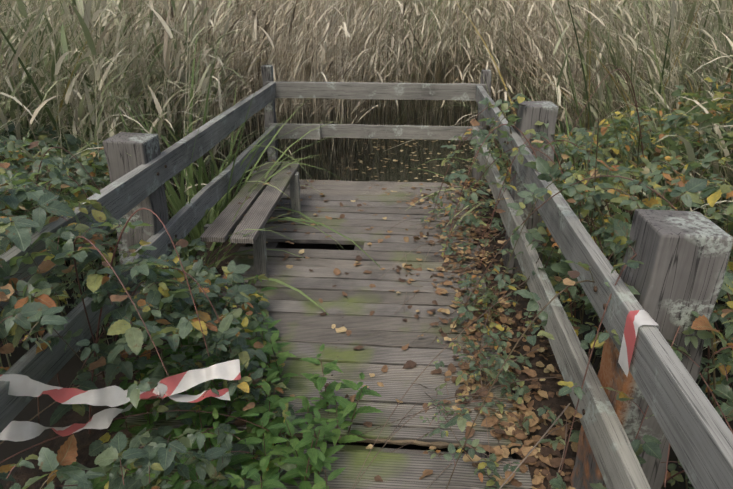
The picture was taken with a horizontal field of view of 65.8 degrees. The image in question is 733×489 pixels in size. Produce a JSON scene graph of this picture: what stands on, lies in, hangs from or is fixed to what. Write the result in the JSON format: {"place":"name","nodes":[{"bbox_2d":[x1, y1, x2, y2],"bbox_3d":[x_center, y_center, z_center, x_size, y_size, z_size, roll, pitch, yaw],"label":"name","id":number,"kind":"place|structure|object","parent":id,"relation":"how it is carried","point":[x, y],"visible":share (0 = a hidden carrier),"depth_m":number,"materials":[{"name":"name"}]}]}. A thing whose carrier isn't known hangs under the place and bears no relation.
{"place":"outdoors","nodes":[
{"label":"outdoors","id":0,"kind":"place"},
{"bbox_2d":[4,198,257,488],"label":"debris bank","id":1,"kind":"structure","parent":0,"point":[23,475],"depth_m":2.26,"materials":[{"name":"brown plant"}]},
{"bbox_2d":[275,123,320,139],"bbox_3d":[-0.630,-1.037,5.191,0.420,0.139,0.040,2,22,5],"label":"railing board","id":2,"kind":"object","parent":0,"point":[299,132],"visible":0.85,"depth_m":5.17,"materials":[{"name":"grey wood"}]},
{"bbox_2d":[0,260,732,488],"bbox_3d":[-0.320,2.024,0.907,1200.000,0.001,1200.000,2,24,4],"label":"ground","id":3,"kind":"structure","parent":0,"point":[70,369],"depth_m":3.49,"materials":[{"name":"brown soil"}]},
{"bbox_2d":[102,132,171,327],"bbox_3d":[-1.163,0.204,3.041,0.209,1.580,0.212,4,24,2],"label":"post","id":4,"kind":"object","parent":3,"relation":"on","point":[120,148],"visible":0.23,"depth_m":2.76,"materials":[{"name":"grey wood"}]},
{"bbox_2d":[0,82,275,310],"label":"top rail","id":5,"kind":"object","parent":4,"relation":"attached to","point":[120,197],"visible":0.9,"depth_m":2.70,"materials":[{"name":"grey wood"}]},
{"bbox_2d":[0,124,277,432],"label":"rail","id":6,"kind":"object","parent":4,"relation":"attached to","point":[47,365],"visible":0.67,"depth_m":2.25,"materials":[{"name":"grey wood"}]},
{"bbox_2d":[0,310,658,441],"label":"barrier tape","id":7,"kind":"object","parent":6,"relation":"attached to","point":[171,387],"visible":0.96,"depth_m":1.80,"materials":[{"name":"white plastic"}]},
{"bbox_2d":[87,275,383,488],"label":"herb","id":8,"kind":"object","parent":3,"relation":"on","point":[271,477],"depth_m":2.07,"materials":[{"name":"green plant"}]},
{"bbox_2d":[261,65,277,161],"bbox_3d":[-0.897,-0.881,5.406,0.100,1.590,0.099,2,24,4],"label":"corner post","id":9,"kind":"object","parent":3,"relation":"on","point":[269,108],"visible":0.21,"depth_m":5.22,"materials":[{"name":"grey wood"}]},
{"bbox_2d":[268,123,482,140],"bbox_3d":[0.071,-1.032,5.179,1.952,0.124,0.048,2,22,4],"label":"rail","id":10,"kind":"object","parent":9,"relation":"attached to","point":[363,131],"visible":0.67,"depth_m":5.14,"materials":[{"name":"grey wood"}]},
{"bbox_2d":[265,81,486,100],"bbox_3d":[0.071,-1.364,5.030,1.952,0.144,0.048,2,27,4],"label":"top rail","id":11,"kind":"object","parent":9,"relation":"attached to","point":[397,91],"visible":0.79,"depth_m":5.01,"materials":[{"name":"grey wood"}]},
{"bbox_2d":[266,242,354,249],"bbox_3d":[-0.009,0.008,4.485,2.000,0.123,0.092,2,24,4],"label":"deck gap","id":12,"kind":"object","parent":3,"relation":"on","point":[316,246],"depth_m":4.47,"materials":[{"name":"brown wood"}]},
{"bbox_2d":[266,179,311,247],"bbox_3d":[-0.742,0.485,3.088,0.074,0.154,5.100,2,24,4],"label":"joist","id":13,"kind":"object","parent":12,"relation":"on","point":[277,244],"visible":0.1,"depth_m":4.03,"materials":[{"name":"brown wood"}]},
{"bbox_2d":[121,424,251,443],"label":"broken deck plank","id":14,"kind":"object","parent":13,"relation":"on","point":[156,427],"visible":0.08,"depth_m":2.27,"materials":[{"name":"grey wood"}]},
{"bbox_2d":[124,413,522,448],"bbox_3d":[-0.190,0.748,2.276,1.600,0.032,0.063,2,24,4],"label":"deck board","id":15,"kind":"object","parent":13,"relation":"on","point":[409,434],"visible":0.42,"depth_m":2.24,"materials":[{"name":"grey wood"}]},
{"bbox_2d":[131,393,520,431],"bbox_3d":[-0.183,0.705,2.372,1.617,0.035,0.137,2,25,4],"label":"deck plank","id":16,"kind":"object","parent":13,"relation":"on","point":[401,411],"visible":0.17,"depth_m":2.34,"materials":[{"name":"grey wood"}]},
{"bbox_2d":[208,297,485,318],"bbox_3d":[-0.118,0.363,3.138,1.587,0.035,0.135,2,24,4],"label":"deck plank","id":17,"kind":"object","parent":13,"relation":"on","point":[331,308],"visible":0.38,"depth_m":3.12,"materials":[{"name":"grey wood"}]},
{"bbox_2d":[219,275,485,294],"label":"deck plank","id":18,"kind":"object","parent":13,"relation":"on","point":[299,283],"visible":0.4,"depth_m":3.37,"materials":[{"name":"grey wood"}]},
{"bbox_2d":[265,231,473,244],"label":"deck plank","id":19,"kind":"object","parent":13,"relation":"on","point":[312,238],"visible":0.54,"depth_m":4.00,"materials":[{"name":"grey wood"}]},
{"bbox_2d":[245,312,497,334],"bbox_3d":[-0.119,0.422,3.006,1.600,0.036,0.139,1,25,4],"label":"deck plank","id":20,"kind":"object","parent":13,"relation":"on","point":[394,324],"visible":0.4,"depth_m":2.99,"materials":[{"name":"grey wood"}]},
{"bbox_2d":[157,141,605,454],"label":"nails and bolts","id":21,"kind":"object","parent":20,"relation":"on","point":[594,290],"visible":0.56,"depth_m":2.63,"materials":[{"name":"metal"}]},
{"bbox_2d":[281,193,461,202],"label":"deck plank","id":22,"kind":"object","parent":13,"relation":"on","point":[316,197],"visible":0.52,"depth_m":4.78,"materials":[{"name":"grey wood"}]},
{"bbox_2d":[284,189,459,197],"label":"deck plank","id":23,"kind":"object","parent":13,"relation":"on","point":[358,192],"visible":0.35,"depth_m":4.91,"materials":[{"name":"grey wood"}]},
{"bbox_2d":[277,199,467,209],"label":"deck plank","id":24,"kind":"object","parent":13,"relation":"on","point":[355,203],"visible":0.42,"depth_m":4.65,"materials":[{"name":"grey wood"}]},
{"bbox_2d":[299,179,461,187],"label":"deck plank","id":25,"kind":"object","parent":13,"relation":"on","point":[381,183],"visible":0.54,"depth_m":5.17,"materials":[{"name":"grey wood"}]},
{"bbox_2d":[462,448,486,457],"bbox_3d":[0.494,0.523,3.002,0.073,0.154,5.100,2,24,4],"label":"joist","id":26,"kind":"object","parent":12,"relation":"on","point":[481,455],"visible":0.02,"depth_m":2.19,"materials":[{"name":"grey wood"}]},
{"bbox_2d":[108,438,532,488],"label":"deck plank","id":27,"kind":"object","parent":26,"relation":"on","point":[398,467],"visible":0.35,"depth_m":2.08,"materials":[{"name":"grey wood"}]},
{"bbox_2d":[223,264,485,283],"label":"deck plank","id":28,"kind":"object","parent":26,"relation":"on","point":[353,274],"visible":0.44,"depth_m":3.50,"materials":[{"name":"grey wood"}]},
{"bbox_2d":[253,228,267,280],"bbox_3d":[-0.635,0.062,3.373,0.073,0.328,0.048,2,24,4],"label":"bench leg","id":29,"kind":"object","parent":28,"relation":"on","point":[260,255],"visible":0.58,"depth_m":3.35,"materials":[{"name":"grey wood"}]},
{"bbox_2d":[233,256,475,272],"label":"deck plank","id":30,"kind":"object","parent":26,"relation":"on","point":[320,262],"visible":0.5,"depth_m":3.64,"materials":[{"name":"grey wood"}]},
{"bbox_2d":[235,247,478,263],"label":"deck plank","id":31,"kind":"object","parent":26,"relation":"on","point":[353,254],"visible":0.54,"depth_m":3.76,"materials":[{"name":"grey wood"}]},
{"bbox_2d":[270,211,463,222],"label":"deck plank","id":32,"kind":"object","parent":26,"relation":"on","point":[362,216],"visible":0.46,"depth_m":4.40,"materials":[{"name":"grey wood"}]},
{"bbox_2d":[265,224,473,236],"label":"deck plank","id":33,"kind":"object","parent":26,"relation":"on","point":[351,230],"visible":0.54,"depth_m":4.14,"materials":[{"name":"grey wood"}]},
{"bbox_2d":[0,93,732,488],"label":"bramble leaves","id":34,"kind":"object","parent":3,"relation":"on","point":[26,309],"visible":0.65,"depth_m":1.96,"materials":[{"name":"green plant"}]},
{"bbox_2d":[0,0,732,416],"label":"reeds","id":35,"kind":"object","parent":3,"relation":"on","point":[334,60],"visible":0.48,"depth_m":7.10,"materials":[{"name":"beige plant"}]},
{"bbox_2d":[0,84,732,488],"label":"leaf litter","id":36,"kind":"object","parent":3,"relation":"on","point":[544,454],"visible":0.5,"depth_m":2.56,"materials":[{"name":"brown plant"}]},
{"bbox_2d":[352,196,579,488],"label":"dry twigs","id":37,"kind":"object","parent":36,"relation":"on","point":[536,444],"visible":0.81,"depth_m":2.16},
{"bbox_2d":[0,64,732,488],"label":"bramble canes","id":38,"kind":"object","parent":3,"relation":"on","point":[562,160],"visible":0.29,"depth_m":2.23,"materials":[{"name":"plant"}]},
{"bbox_2d":[490,75,732,483],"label":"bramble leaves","id":39,"kind":"object","parent":38,"relation":"attached to","point":[620,227],"visible":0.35,"depth_m":2.79,"materials":[{"name":"green plant"}]},
{"bbox_2d":[2,0,732,93],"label":"reeds","id":40,"kind":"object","parent":3,"relation":"on","point":[438,78],"depth_m":13.50,"materials":[{"name":"beige plant"}]},
{"bbox_2d":[34,25,714,314],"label":"sedge blades","id":41,"kind":"object","parent":3,"relation":"on","point":[212,214],"visible":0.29,"depth_m":3.87,"materials":[{"name":"green plant"}]},
{"bbox_2d":[472,69,490,181],"bbox_3d":[1.048,-0.810,5.271,0.101,1.570,0.095,2,24,4],"label":"corner post","id":42,"kind":"object","parent":3,"relation":"on","point":[486,75],"visible":0.31,"depth_m":5.07,"materials":[{"name":"grey wood"}]},
{"bbox_2d":[502,101,558,273],"bbox_3d":[0.979,-0.044,3.522,0.215,1.640,0.213,1,24,4],"label":"post","id":43,"kind":"object","parent":3,"relation":"on","point":[531,113],"visible":0.31,"depth_m":3.20,"materials":[{"name":"grey wood"}]},
{"bbox_2d":[570,209,732,488],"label":"post","id":44,"kind":"object","parent":3,"relation":"on","point":[676,278],"visible":0.69,"depth_m":1.54,"materials":[{"name":"grey wood"}]},
{"bbox_2d":[2,85,732,275],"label":"water","id":45,"kind":"structure","parent":0,"point":[392,169],"depth_m":8.02,"materials":[{"name":"black liquid"}]},
{"bbox_2d":[337,140,506,181],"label":"floating leaves","id":46,"kind":"object","parent":45,"relation":"on","point":[402,163],"visible":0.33,"depth_m":7.74,"materials":[{"name":"yellow plant"}]},
{"bbox_2d":[457,182,581,488],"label":"debris bank","id":47,"kind":"structure","parent":0,"point":[555,402],"depth_m":2.71,"materials":[{"name":"brown plant"}]},
{"bbox_3d":[-0.702,-0.528,4.374,0.360,0.074,0.048,2,24,4],"label":"bench","id":48,"kind":"object","parent":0,"visible":0},
{"bbox_2d":[204,224,265,237],"bbox_3d":[-0.785,-0.079,3.373,0.360,0.073,0.049,2,24,4],"label":"bench bearer","id":49,"kind":"object","parent":48,"relation":"attached to","point":[206,226],"visible":0.17,"depth_m":3.36,"materials":[{"name":"grey wood"}]},
{"bbox_2d":[200,162,281,241],"bbox_3d":[-0.795,-0.336,3.824,0.139,0.035,1.560,2,24,4],"label":"bench slat","id":50,"kind":"object","parent":48,"relation":"on","point":[222,227],"visible":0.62,"depth_m":3.52,"materials":[{"name":"grey wood"}]},
{"bbox_2d":[230,162,299,243],"bbox_3d":[-0.642,-0.332,3.813,0.138,0.035,1.560,1,24,3],"label":"bench slat","id":51,"kind":"object","parent":48,"relation":"on","point":[259,212],"visible":0.96,"depth_m":3.56,"materials":[{"name":"grey wood"}]},
{"bbox_3d":[-0.267,1.393,1.389,2.000,0.124,0.093,2,24,4],"label":"cross beam","id":52,"kind":"object","parent":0,"visible":0},
{"bbox_2d":[324,180,376,443],"bbox_3d":[-0.124,0.503,3.045,0.073,0.154,5.100,2,24,4],"label":"joist","id":53,"kind":"object","parent":52,"relation":"on","point":[359,249],"visible":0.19,"depth_m":3.92,"materials":[{"name":"brown wood"}]},
{"bbox_2d":[94,466,510,488],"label":"deck plank","id":54,"kind":"object","parent":53,"relation":"on","point":[340,483],"visible":0.33,"depth_m":2.00,"materials":[{"name":"grey wood"}]},
{"bbox_2d":[160,376,513,408],"bbox_3d":[-0.163,0.648,2.500,1.585,0.034,0.140,2,24,4],"label":"deck plank","id":55,"kind":"object","parent":53,"relation":"on","point":[389,392],"visible":0.29,"depth_m":2.47,"materials":[{"name":"grey wood"}]},
{"bbox_2d":[177,338,502,368],"bbox_3d":[-0.147,0.534,2.750,1.588,0.033,0.140,2,24,4],"label":"deck plank","id":56,"kind":"object","parent":53,"relation":"on","point":[372,355],"visible":0.35,"depth_m":2.73,"materials":[{"name":"grey wood"}]},
{"bbox_2d":[168,355,512,388],"bbox_3d":[-0.148,0.594,2.623,1.610,0.034,0.135,2,24,4],"label":"deck plank","id":57,"kind":"object","parent":53,"relation":"on","point":[393,373],"visible":0.25,"depth_m":2.60,"materials":[{"name":"grey wood"}]},
{"bbox_2d":[202,326,502,353],"bbox_3d":[-0.132,0.475,2.882,1.611,0.031,0.136,2,24,4],"label":"deck plank","id":58,"kind":"object","parent":53,"relation":"on","point":[367,337],"visible":0.38,"depth_m":2.86,"materials":[{"name":"grey wood"}]},
{"bbox_2d":[219,287,487,307],"bbox_3d":[-0.097,0.310,3.264,1.605,0.034,0.131,2,24,4],"label":"deck plank","id":59,"kind":"object","parent":53,"relation":"on","point":[422,299],"visible":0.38,"depth_m":3.25,"materials":[{"name":"grey wood"}]},
{"bbox_2d":[266,217,473,231],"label":"deck plank","id":60,"kind":"object","parent":53,"relation":"on","point":[358,223],"visible":0.5,"depth_m":4.26,"materials":[{"name":"grey wood"}]},
{"bbox_2d":[274,205,465,215],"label":"deck plank","id":61,"kind":"object","parent":53,"relation":"on","point":[384,210],"visible":0.4,"depth_m":4.52,"materials":[{"name":"grey wood"}]},
{"bbox_2d":[290,173,300,214],"bbox_3d":[-0.550,-0.386,4.375,0.073,0.328,0.048,2,24,4],"label":"bench leg","id":62,"kind":"object","parent":61,"relation":"on","point":[295,193],"visible":0.75,"depth_m":4.35,"materials":[{"name":"grey wood"}]},
{"bbox_2d":[287,184,461,195],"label":"deck plank","id":63,"kind":"object","parent":53,"relation":"on","point":[356,187],"visible":0.42,"depth_m":5.03,"materials":[{"name":"grey wood"}]},
{"bbox_2d":[277,443,512,458],"bbox_3d":[0.109,0.818,2.214,0.920,0.028,0.063,3,-4,3],"label":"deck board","id":64,"kind":"object","parent":53,"relation":"on","point":[354,448],"visible":0.35,"depth_m":2.21,"materials":[{"name":"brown wood"}]},
{"bbox_2d":[279,433,507,448],"bbox_3d":[0.101,0.777,2.226,0.900,0.035,0.024,2,44,4],"label":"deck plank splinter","id":65,"kind":"object","parent":64,"relation":"on","point":[440,445],"visible":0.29,"depth_m":2.22,"materials":[{"name":"grey wood"}]},
{"bbox_2d":[363,242,480,254],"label":"plank","id":66,"kind":"object","parent":53,"relation":"on","point":[397,247],"visible":0.65,"depth_m":3.86,"materials":[{"name":"wood"}]},
{"bbox_3d":[0.693,1.389,0.319,0.208,1.640,0.211,2,24,5],"label":"post","id":67,"kind":"object","parent":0,"visible":0},
{"bbox_2d":[471,127,650,488],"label":"rail","id":68,"kind":"object","parent":67,"relation":"attached to","point":[618,463],"visible":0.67,"depth_m":1.86,"materials":[{"name":"grey wood"}]},
{"bbox_2d":[475,85,732,488],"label":"top rail","id":69,"kind":"object","parent":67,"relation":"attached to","point":[697,432],"visible":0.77,"depth_m":1.32,"materials":[{"name":"grey wood"}]}
]}

